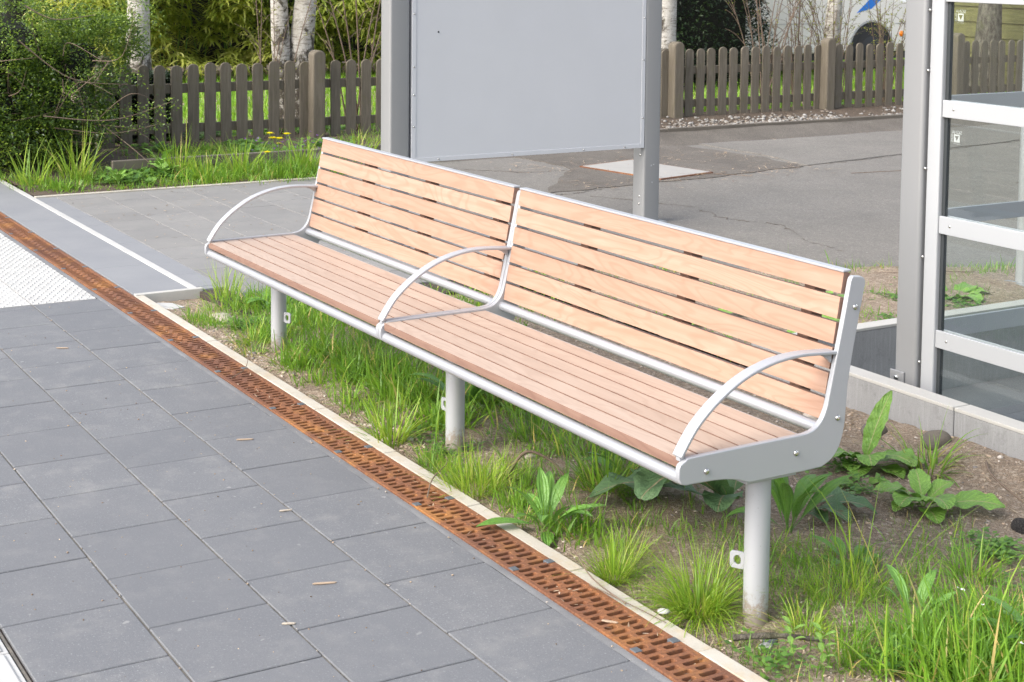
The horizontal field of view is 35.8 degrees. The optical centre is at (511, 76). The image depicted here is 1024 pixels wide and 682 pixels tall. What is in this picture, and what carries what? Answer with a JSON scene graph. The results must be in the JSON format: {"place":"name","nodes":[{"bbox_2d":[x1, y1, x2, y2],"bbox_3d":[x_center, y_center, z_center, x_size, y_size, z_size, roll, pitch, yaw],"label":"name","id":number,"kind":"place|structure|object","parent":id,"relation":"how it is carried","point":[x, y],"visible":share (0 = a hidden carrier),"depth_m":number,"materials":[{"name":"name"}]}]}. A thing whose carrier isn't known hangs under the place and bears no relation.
{"place":"outdoors","nodes":[
{"label":"outdoors","id":0,"kind":"place"},
{"bbox_2d":[0,629,32,681],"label":"paving bed","id":1,"kind":"object","parent":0,"point":[16,656],"visible":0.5,"depth_m":3.78,"materials":[{"name":"grey"}]},
{"bbox_2d":[0,639,25,681],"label":"guide strip","id":2,"kind":"object","parent":1,"relation":"on","point":[10,671],"visible":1,"depth_m":3.68,"materials":[{"name":"white concrete"}]},
{"bbox_2d":[0,230,672,681],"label":"mortar strip","id":3,"kind":"object","parent":1,"relation":"on","point":[608,642],"visible":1,"depth_m":4.85,"materials":[{"name":"concrete"}]},
{"bbox_2d":[0,182,186,295],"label":"platform slab","id":4,"kind":"structure","parent":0,"point":[130,274],"depth_m":8.88,"materials":[{"name":"concrete"}]},
{"bbox_2d":[0,180,194,287],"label":"white edge line","id":5,"kind":"object","parent":4,"relation":"on","point":[137,256],"visible":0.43,"depth_m":9.10,"materials":[{"name":"paint"}]},
{"bbox_2d":[36,197,223,290],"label":"border paving","id":6,"kind":"structure","parent":0,"point":[179,270],"depth_m":8.96,"materials":[{"name":"concrete"}]},
{"bbox_2d":[0,127,380,195],"bbox_3d":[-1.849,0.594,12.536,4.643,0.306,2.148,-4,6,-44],"label":"verge grass","id":7,"kind":"structure","parent":0,"point":[281,170],"depth_m":11.57,"materials":[{"name":"plant"}]},
{"bbox_2d":[2,138,59,188],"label":"grass clump","id":8,"kind":"object","parent":7,"relation":"on","point":[29,173],"visible":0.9,"depth_m":11.20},
{"bbox_2d":[40,119,115,180],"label":"grass clump","id":9,"kind":"object","parent":7,"relation":"on","point":[75,169],"visible":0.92,"depth_m":11.41,"materials":[{"name":"plant"}]},
{"bbox_2d":[0,0,183,180],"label":"evergreen shrub","id":10,"kind":"object","parent":7,"relation":"on","point":[36,71],"visible":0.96,"depth_m":11.89,"materials":[{"name":"green plant"}]},
{"bbox_2d":[72,69,184,143],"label":"garden bush","id":11,"kind":"object","parent":7,"relation":"on","point":[151,96],"visible":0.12,"depth_m":13.50,"materials":[{"name":"green plant"}]},
{"bbox_2d":[126,0,152,137],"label":"birch tree","id":12,"kind":"object","parent":7,"relation":"on","point":[145,62],"visible":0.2,"depth_m":13.75,"materials":[{"name":"white plant"}]},
{"bbox_2d":[144,148,178,170],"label":"verge weed","id":13,"kind":"object","parent":7,"relation":"on","point":[157,163],"visible":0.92,"depth_m":11.60,"materials":[{"name":"green plant"}]},
{"bbox_2d":[144,121,212,174],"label":"grass clump","id":14,"kind":"object","parent":7,"relation":"on","point":[168,156],"visible":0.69,"depth_m":11.73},
{"bbox_2d":[177,147,231,179],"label":"grass clump","id":15,"kind":"object","parent":7,"relation":"on","point":[210,160],"visible":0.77,"depth_m":11.55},
{"bbox_2d":[90,136,356,184],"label":"verge weeds","id":16,"kind":"object","parent":7,"relation":"on","point":[133,176],"visible":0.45,"depth_m":12.34,"materials":[{"name":"green plant"}]},
{"bbox_2d":[194,133,274,175],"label":"grass clump","id":17,"kind":"object","parent":7,"relation":"on","point":[235,163],"visible":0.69,"depth_m":11.76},
{"bbox_2d":[268,130,329,170],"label":"grass clump","id":18,"kind":"object","parent":7,"relation":"on","point":[308,155],"visible":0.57,"depth_m":11.93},
{"bbox_2d":[119,96,903,141],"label":"garden weeds","id":19,"kind":"object","parent":7,"relation":"on","point":[250,131],"visible":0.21,"depth_m":14.23,"materials":[{"name":"green plant"}]},
{"bbox_2d":[0,299,659,681],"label":"pavement","id":20,"kind":"structure","parent":0,"point":[182,597],"depth_m":4.41,"materials":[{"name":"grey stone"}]},
{"bbox_2d":[200,280,548,316],"bbox_3d":[-1.261,0.968,9.533,2.211,0.078,3.845,-2,5,-30],"label":"footpath bed","id":21,"kind":"object","parent":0,"point":[207,298],"visible":0.07,"depth_m":7.80,"materials":[{"name":"brown"}]},
{"bbox_2d":[134,287,202,302],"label":"kerb end","id":22,"kind":"structure","parent":21,"relation":"on","point":[173,295],"depth_m":7.77,"materials":[{"name":"concrete"}]},
{"bbox_2d":[56,179,577,306],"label":"footpath","id":23,"kind":"structure","parent":21,"relation":"on","point":[261,214],"depth_m":9.92,"materials":[{"name":"concrete"}]},
{"bbox_2d":[381,0,666,246],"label":"information board","id":24,"kind":"object","parent":23,"relation":"on","point":[468,79],"visible":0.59,"depth_m":9.34,"materials":[{"name":"silver metal"}]},
{"bbox_2d":[1,62,747,367],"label":"ground","id":25,"kind":"structure","parent":0,"point":[218,67],"depth_m":8.77,"materials":[{"name":"brown"}]},
{"bbox_2d":[5,236,629,660],"bbox_3d":[-0.955,1.297,6.058,0.154,0.192,15.200,-2,5,-30],"label":"drain channel","id":26,"kind":"object","parent":25,"relation":"on","point":[361,478],"visible":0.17,"depth_m":4.57,"materials":[{"name":"brown"}]},
{"bbox_2d":[0,212,43,242],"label":"drain grate","id":27,"kind":"object","parent":26,"relation":"on","point":[12,228],"visible":0.91,"depth_m":9.39,"materials":[{"name":"metal"}]},
{"bbox_2d":[21,240,102,279],"bbox_3d":[-2.440,1.000,8.566,0.137,0.042,1.154,-2,5,-30],"label":"drain grate","id":28,"kind":"object","parent":26,"relation":"on","point":[67,264],"visible":0.91,"depth_m":8.52,"materials":[{"name":"metal"}]},
{"bbox_2d":[76,277,175,327],"bbox_3d":[-1.853,1.084,7.574,0.137,0.042,1.154,-2,5,-30],"label":"drain grate","id":29,"kind":"object","parent":26,"relation":"on","point":[124,301],"visible":0.91,"depth_m":7.52,"materials":[{"name":"metal"}]},
{"bbox_2d":[147,323,273,390],"bbox_3d":[-1.266,1.168,6.581,0.137,0.042,1.154,-2,5,-30],"label":"drain grate","id":30,"kind":"object","parent":26,"relation":"on","point":[190,344],"visible":0.91,"depth_m":6.53,"materials":[{"name":"metal"}]},
{"bbox_2d":[241,385,409,479],"bbox_3d":[-0.679,1.252,5.589,0.137,0.042,1.154,-2,5,-30],"label":"drain grate","id":31,"kind":"object","parent":26,"relation":"on","point":[363,457],"visible":0.88,"depth_m":5.52,"materials":[{"name":"metal"}]},
{"bbox_2d":[373,471,610,610],"bbox_3d":[-0.092,1.335,4.596,0.137,0.042,1.154,-2,5,-30],"label":"drain grate","id":32,"kind":"object","parent":26,"relation":"on","point":[529,565],"visible":0.9,"depth_m":4.51,"materials":[{"name":"metal"}]},
{"bbox_2d":[568,598,743,681],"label":"drain grate","id":33,"kind":"object","parent":26,"relation":"on","point":[661,654],"visible":0.88,"depth_m":3.86,"materials":[{"name":"metal"}]},
{"bbox_2d":[793,318,896,377],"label":"concrete wall","id":34,"kind":"structure","parent":25,"relation":"on","point":[874,349],"depth_m":6.69,"materials":[{"name":"concrete"}]},
{"bbox_2d":[751,343,968,435],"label":"concrete wall","id":35,"kind":"structure","parent":25,"relation":"on","point":[909,405],"depth_m":5.72,"materials":[{"name":"concrete"}]},
{"bbox_2d":[942,299,1023,389],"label":"concrete wall","id":36,"kind":"structure","parent":25,"relation":"on","point":[959,370],"depth_m":7.02,"materials":[{"name":"concrete"}]},
{"bbox_2d":[954,405,1023,460],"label":"concrete wall","id":37,"kind":"structure","parent":25,"relation":"on","point":[1005,435],"depth_m":5.36,"materials":[{"name":"concrete"}]},
{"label":"soil bed","id":38,"kind":"structure","parent":25,"relation":"on","visible":0},
{"bbox_2d":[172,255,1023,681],"bbox_3d":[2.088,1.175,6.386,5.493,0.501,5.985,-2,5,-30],"label":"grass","id":39,"kind":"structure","parent":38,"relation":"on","point":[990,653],"depth_m":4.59,"materials":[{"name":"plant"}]},
{"bbox_2d":[135,295,767,681],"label":"kerb","id":40,"kind":"structure","parent":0,"point":[732,666],"depth_m":4.77,"materials":[{"name":"concrete"}]},
{"bbox_2d":[59,58,1014,135],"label":"lawn","id":41,"kind":"structure","parent":0,"point":[343,69],"depth_m":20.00,"materials":[{"name":"plant"}]},
{"bbox_2d":[0,0,380,79],"bbox_3d":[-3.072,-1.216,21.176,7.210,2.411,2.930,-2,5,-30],"label":"bamboo thicket","id":42,"kind":"object","parent":41,"relation":"on","point":[242,17],"visible":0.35,"depth_m":20.47,"materials":[{"name":"green plant"}]},
{"bbox_2d":[235,0,320,134],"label":"bare shrub","id":43,"kind":"object","parent":41,"relation":"on","point":[259,40],"visible":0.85,"depth_m":14.22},
{"bbox_2d":[270,0,316,133],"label":"birch tree","id":44,"kind":"object","parent":41,"relation":"on","point":[291,40],"visible":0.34,"depth_m":14.44,"materials":[{"name":"white plant"}]},
{"bbox_2d":[314,0,380,130],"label":"bare shrub","id":45,"kind":"object","parent":41,"relation":"on","point":[358,104],"visible":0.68,"depth_m":14.50,"materials":[{"name":"plant"}]},
{"bbox_2d":[661,0,676,51],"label":"birch tree","id":46,"kind":"object","parent":41,"relation":"on","point":[669,14],"visible":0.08,"depth_m":16.50,"materials":[{"name":"white plant"}]},
{"bbox_2d":[676,0,778,86],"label":"conifer hedge","id":47,"kind":"object","parent":41,"relation":"on","point":[705,25],"visible":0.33,"depth_m":19.88,"materials":[{"name":"green plant"}]},
{"bbox_2d":[725,0,807,107],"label":"bare shrub","id":48,"kind":"object","parent":41,"relation":"on","point":[776,27],"visible":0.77,"depth_m":17.43,"materials":[{"name":"plant"}]},
{"bbox_2d":[764,0,828,104],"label":"bare shrub","id":49,"kind":"object","parent":41,"relation":"on","point":[798,29],"visible":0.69,"depth_m":17.66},
{"bbox_2d":[745,0,905,71],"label":"van","id":50,"kind":"object","parent":41,"relation":"on","point":[864,38],"visible":0.23,"depth_m":22.45,"materials":[{"name":"white paint"}]},
{"bbox_2d":[790,0,866,101],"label":"bare shrub","id":51,"kind":"object","parent":41,"relation":"on","point":[823,29],"visible":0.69,"depth_m":17.95,"materials":[{"name":"plant"}]},
{"bbox_2d":[824,0,842,44],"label":"birch tree","id":52,"kind":"object","parent":41,"relation":"on","point":[838,8],"visible":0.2,"depth_m":18.32,"materials":[{"name":"white plant"}]},
{"bbox_2d":[858,0,905,101],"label":"bare shrub","id":53,"kind":"object","parent":41,"relation":"on","point":[883,33],"visible":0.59,"depth_m":18.17,"materials":[{"name":"plant"}]},
{"bbox_2d":[969,3,1004,93],"bbox_3d":[5.731,-2.569,19.361,2.626,5.683,2.371,-2,5,-30],"label":"rough tree","id":54,"kind":"object","parent":41,"relation":"on","point":[989,24],"visible":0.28,"depth_m":19.20,"materials":[{"name":"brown plant"}]},
{"bbox_2d":[954,2,1023,83],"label":"board fence","id":55,"kind":"object","parent":41,"relation":"on","point":[965,18],"depth_m":19.93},
{"bbox_2d":[232,101,902,148],"bbox_3d":[3.035,0.410,16.176,12.000,0.018,1.750,-2,5,-30],"label":"gravel strip","id":56,"kind":"object","parent":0,"point":[852,111],"visible":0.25,"depth_m":16.14,"materials":[{"name":"gravel"}]},
{"bbox_2d":[95,33,1023,148],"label":"picket fence","id":57,"kind":"object","parent":56,"relation":"on","point":[827,65],"visible":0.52,"depth_m":15.90,"materials":[{"name":"brown wood"}]},
{"bbox_2d":[156,291,1023,681],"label":"soil bed","id":58,"kind":"object","parent":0,"point":[966,481],"visible":0.23,"depth_m":4.80,"materials":[{"name":"soil"}]},
{"bbox_2d":[198,261,252,300],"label":"grass tuft","id":59,"kind":"object","parent":58,"relation":"on","point":[227,284],"visible":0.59,"depth_m":7.67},
{"bbox_2d":[188,279,265,315],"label":"grass tuft","id":60,"kind":"object","parent":58,"relation":"on","point":[219,309],"visible":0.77,"depth_m":7.45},
{"bbox_2d":[220,319,270,352],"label":"grass tuft","id":61,"kind":"object","parent":58,"relation":"on","point":[251,336],"visible":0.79,"depth_m":6.80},
{"bbox_2d":[326,366,439,448],"bbox_3d":[-0.414,1.147,5.476,0.466,0.327,0.421,2,5,23],"label":"grass tuft","id":62,"kind":"object","parent":58,"relation":"on","point":[385,430],"visible":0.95,"depth_m":5.49,"materials":[{"name":"plant"}]},
{"bbox_2d":[409,373,490,403],"bbox_3d":[-0.146,1.145,5.895,0.364,0.167,0.319,3,5,29],"label":"plantain","id":63,"kind":"object","parent":58,"relation":"on","point":[475,390],"visible":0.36,"depth_m":5.85,"materials":[{"name":"green plant"}]},
{"bbox_2d":[411,427,543,504],"bbox_3d":[-0.112,1.236,4.990,0.486,0.288,0.493,-2,5,-30],"label":"grass tuft","id":64,"kind":"object","parent":58,"relation":"on","point":[480,480],"visible":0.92,"depth_m":5.00,"materials":[{"name":"plant"}]},
{"bbox_2d":[482,399,565,447],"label":"grass tuft","id":65,"kind":"object","parent":58,"relation":"on","point":[524,428],"visible":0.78,"depth_m":5.55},
{"bbox_2d":[204,137,864,626],"bbox_3d":[-0.187,0.889,5.367,0.592,1.010,3.281,-2,5,-31],"label":"bench","id":66,"kind":"object","parent":58,"relation":"on","point":[692,437],"visible":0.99,"depth_m":4.78,"materials":[{"name":"wood"}]},
{"bbox_2d":[476,467,606,545],"bbox_3d":[0.109,1.258,4.637,0.287,0.157,0.330,4,6,36],"label":"plantain","id":67,"kind":"object","parent":58,"relation":"on","point":[546,485],"visible":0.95,"depth_m":4.70,"materials":[{"name":"green plant"}]},
{"bbox_2d":[168,302,1023,681],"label":"bed pebbles","id":68,"kind":"object","parent":58,"relation":"on","point":[702,496],"visible":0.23,"depth_m":4.96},
{"bbox_2d":[175,294,1023,681],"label":"straw","id":69,"kind":"object","parent":58,"relation":"on","point":[727,514],"visible":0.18,"depth_m":4.75,"materials":[{"name":"plant"}]},
{"bbox_2d":[533,431,678,515],"bbox_3d":[0.306,1.228,5.004,0.506,0.297,0.572,0,4,-3],"label":"grass tuft","id":70,"kind":"object","parent":58,"relation":"on","point":[589,475],"visible":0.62,"depth_m":5.01,"materials":[{"name":"plant"}]},
{"bbox_2d":[550,517,673,591],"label":"grass tuft","id":71,"kind":"object","parent":58,"relation":"on","point":[611,560],"visible":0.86,"depth_m":4.33,"materials":[{"name":"plant"}]},
{"bbox_2d":[219,277,1023,681],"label":"weed carpet","id":72,"kind":"object","parent":58,"relation":"on","point":[1007,543],"visible":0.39,"depth_m":4.52,"materials":[{"name":"green plant"}]},
{"bbox_2d":[580,507,678,563],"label":"grass tuft","id":73,"kind":"object","parent":58,"relation":"on","point":[625,542],"visible":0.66,"depth_m":4.48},
{"bbox_2d":[589,445,743,511],"bbox_3d":[0.535,1.200,4.835,0.515,0.250,0.415,-2,5,-30],"label":"dock plant","id":74,"kind":"object","parent":58,"relation":"on","point":[645,484],"visible":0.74,"depth_m":4.76,"materials":[{"name":"green plant"}]},
{"bbox_2d":[613,508,797,650],"bbox_3d":[0.481,1.343,4.103,0.551,0.390,0.577,-2,5,-30],"label":"grass tuft","id":75,"kind":"object","parent":58,"relation":"on","point":[707,605],"visible":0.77,"depth_m":4.11,"materials":[{"name":"plant"}]},
{"bbox_2d":[675,529,770,586],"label":"grass tuft","id":76,"kind":"object","parent":58,"relation":"on","point":[722,557],"visible":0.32,"depth_m":4.37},
{"bbox_2d":[732,632,824,642],"bbox_3d":[0.654,1.373,3.887,0.228,0.030,0.028,1,4,3],"label":"stick","id":77,"kind":"object","parent":58,"relation":"on","point":[766,635],"visible":0.87,"depth_m":3.88,"materials":[{"name":"wood"}]},
{"bbox_2d":[726,473,852,532],"bbox_3d":[0.827,1.226,4.683,0.262,0.228,0.317,4,6,41],"label":"plantain","id":78,"kind":"object","parent":58,"relation":"on","point":[786,499],"visible":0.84,"depth_m":4.66,"materials":[{"name":"green plant"}]},
{"bbox_2d":[777,616,805,660],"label":"weed sprig","id":79,"kind":"object","parent":58,"relation":"on","point":[788,629],"visible":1,"depth_m":3.82,"materials":[{"name":"green plant"}]},
{"bbox_2d":[752,587,863,647],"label":"grass tuft","id":80,"kind":"object","parent":58,"relation":"on","point":[820,619],"visible":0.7,"depth_m":3.99,"materials":[{"name":"plant"}]},
{"bbox_2d":[808,622,836,667],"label":"weed sprig","id":81,"kind":"object","parent":58,"relation":"on","point":[819,637],"visible":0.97,"depth_m":3.78,"materials":[{"name":"green plant"}]},
{"bbox_2d":[808,486,876,522],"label":"dock plant","id":82,"kind":"object","parent":58,"relation":"on","point":[838,492],"visible":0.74,"depth_m":4.78,"materials":[{"name":"green plant"}]},
{"bbox_2d":[771,540,914,616],"bbox_3d":[0.866,1.317,4.168,0.412,0.235,0.363,2,5,17],"label":"grass tuft","id":83,"kind":"object","parent":58,"relation":"on","point":[847,584],"visible":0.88,"depth_m":4.19,"materials":[{"name":"plant"}]},
{"bbox_2d":[811,535,881,567],"bbox_3d":[0.928,1.330,4.415,0.203,0.069,0.205,2,5,16],"label":"plantain","id":84,"kind":"object","parent":58,"relation":"on","point":[828,543],"visible":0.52,"depth_m":4.45,"materials":[{"name":"green plant"}]},
{"bbox_2d":[832,390,923,478],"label":"dock plant","id":85,"kind":"object","parent":58,"relation":"on","point":[877,419],"visible":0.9,"depth_m":5.24,"materials":[{"name":"green plant"}]},
{"bbox_2d":[771,474,990,599],"bbox_3d":[0.910,1.195,4.200,0.391,0.572,0.658,-4,6,-45],"label":"grass tuft","id":86,"kind":"object","parent":58,"relation":"on","point":[851,557],"visible":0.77,"depth_m":4.22,"materials":[{"name":"plant"}]},
{"bbox_2d":[884,564,956,620],"bbox_3d":[1.031,1.329,4.028,0.185,0.126,0.142,2,5,20],"label":"plantain","id":87,"kind":"object","parent":58,"relation":"on","point":[893,571],"visible":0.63,"depth_m":4.04,"materials":[{"name":"green plant"}]},
{"bbox_2d":[861,412,987,486],"bbox_3d":[1.369,1.234,5.203,0.467,0.321,0.417,-2,5,-30],"label":"grass tuft","id":88,"kind":"object","parent":58,"relation":"on","point":[931,461],"visible":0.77,"depth_m":5.24,"materials":[{"name":"plant"}]},
{"bbox_2d":[921,430,951,449],"bbox_3d":[1.448,1.245,5.425,0.127,0.069,0.086,-3,6,-36],"label":"stone","id":89,"kind":"object","parent":58,"relation":"on","point":[945,437],"visible":0.77,"depth_m":5.40,"materials":[{"name":"stone"}]},
{"bbox_2d":[873,468,1004,523],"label":"dock plant","id":90,"kind":"object","parent":58,"relation":"on","point":[921,485],"visible":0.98,"depth_m":4.84,"materials":[{"name":"green plant"}]},
{"bbox_2d":[910,517,1022,598],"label":"grass tuft","id":91,"kind":"object","parent":58,"relation":"on","point":[969,567],"visible":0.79,"depth_m":4.33,"materials":[{"name":"plant"}]},
{"bbox_2d":[967,594,1023,642],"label":"plantain","id":92,"kind":"object","parent":58,"relation":"on","point":[1018,618],"visible":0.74,"depth_m":3.83,"materials":[{"name":"green plant"}]},
{"bbox_2d":[337,140,1019,268],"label":"asphalt yard","id":93,"kind":"structure","parent":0,"point":[847,209],"depth_m":10.87,"materials":[{"name":"asphalt"}]},
{"bbox_2d":[34,177,314,197],"bbox_3d":[-2.246,0.873,11.209,2.213,0.206,0.043,-2,5,-30],"label":"path edging","id":94,"kind":"object","parent":93,"relation":"on","point":[164,188],"visible":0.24,"depth_m":11.10,"materials":[{"name":"concrete"}]},
{"bbox_2d":[111,107,1020,190],"bbox_3d":[2.683,0.547,14.957,13.046,0.271,0.050,-2,5,-30],"label":"garden edging","id":95,"kind":"object","parent":93,"relation":"on","point":[119,164],"visible":0.21,"depth_m":12.41,"materials":[{"name":"concrete"}]},
{"bbox_2d":[306,118,992,165],"bbox_3d":[3.391,0.486,15.142,11.440,0.111,0.342,-2,5,-30],"label":"asphalt upstand","id":96,"kind":"object","parent":93,"relation":"on","point":[689,138],"visible":0.38,"depth_m":14.63,"materials":[{"name":"asphalt"}]},
{"bbox_2d":[515,145,803,192],"bbox_3d":[0.872,0.709,12.648,2.638,0.032,2.099,-2,5,-30],"label":"asphalt patch","id":97,"kind":"object","parent":93,"relation":"on","point":[594,177],"visible":0.61,"depth_m":12.68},
{"bbox_2d":[580,159,712,179],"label":"cover slab","id":98,"kind":"structure","parent":97,"relation":"on","point":[665,171],"depth_m":12.24,"materials":[{"name":"concrete"}]},
{"bbox_2d":[496,131,899,188],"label":"leaf litter","id":99,"kind":"object","parent":93,"relation":"on","point":[686,162],"visible":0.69,"depth_m":12.38,"materials":[{"name":"plant"}]},
{"bbox_2d":[460,141,1018,250],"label":"asphalt cracks","id":100,"kind":"object","parent":93,"relation":"on","point":[715,214],"visible":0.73,"depth_m":11.12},
{"bbox_2d":[700,124,1020,165],"bbox_3d":[4.219,0.574,14.795,5.389,0.033,1.782,-2,5,-30],"label":"asphalt strip","id":101,"kind":"object","parent":93,"relation":"on","point":[816,150],"visible":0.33,"depth_m":14.07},
{"bbox_2d":[528,266,1023,344],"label":"soil bed","id":102,"kind":"object","parent":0,"point":[1000,290],"visible":0.1,"depth_m":7.99,"materials":[{"name":"soil"}]},
{"bbox_2d":[945,282,989,301],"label":"dock plant","id":103,"kind":"object","parent":102,"relation":"on","point":[972,290],"visible":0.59,"depth_m":7.92,"materials":[{"name":"green plant"}]},
{"bbox_2d":[1003,44,1023,286],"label":"steel pole","id":104,"kind":"object","parent":102,"relation":"on","point":[1019,274],"visible":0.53,"depth_m":8.10,"materials":[{"name":"silver metal"}]},
{"bbox_2d":[660,105,902,128],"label":"gravel","id":105,"kind":"structure","parent":0,"point":[779,117],"depth_m":15.82,"materials":[{"name":"gravel"}]},
{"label":"shelter bed","id":106,"kind":"structure","parent":0,"visible":0},
{"bbox_2d":[942,375,1023,421],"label":"shelter floor","id":107,"kind":"structure","parent":106,"relation":"on","point":[1004,397],"depth_m":6.81,"materials":[{"name":"concrete"}]},
{"bbox_2d":[890,0,1023,394],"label":"glass shelter","id":108,"kind":"object","parent":107,"relation":"on","point":[927,334],"visible":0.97,"depth_m":5.77,"materials":[{"name":"silver metal"}]},
{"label":"tactile bed","id":109,"kind":"structure","parent":0,"visible":0},
{"bbox_2d":[0,233,95,308],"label":"tactile paving","id":110,"kind":"structure","parent":109,"relation":"on","point":[27,278],"depth_m":7.93,"materials":[{"name":"white concrete"}]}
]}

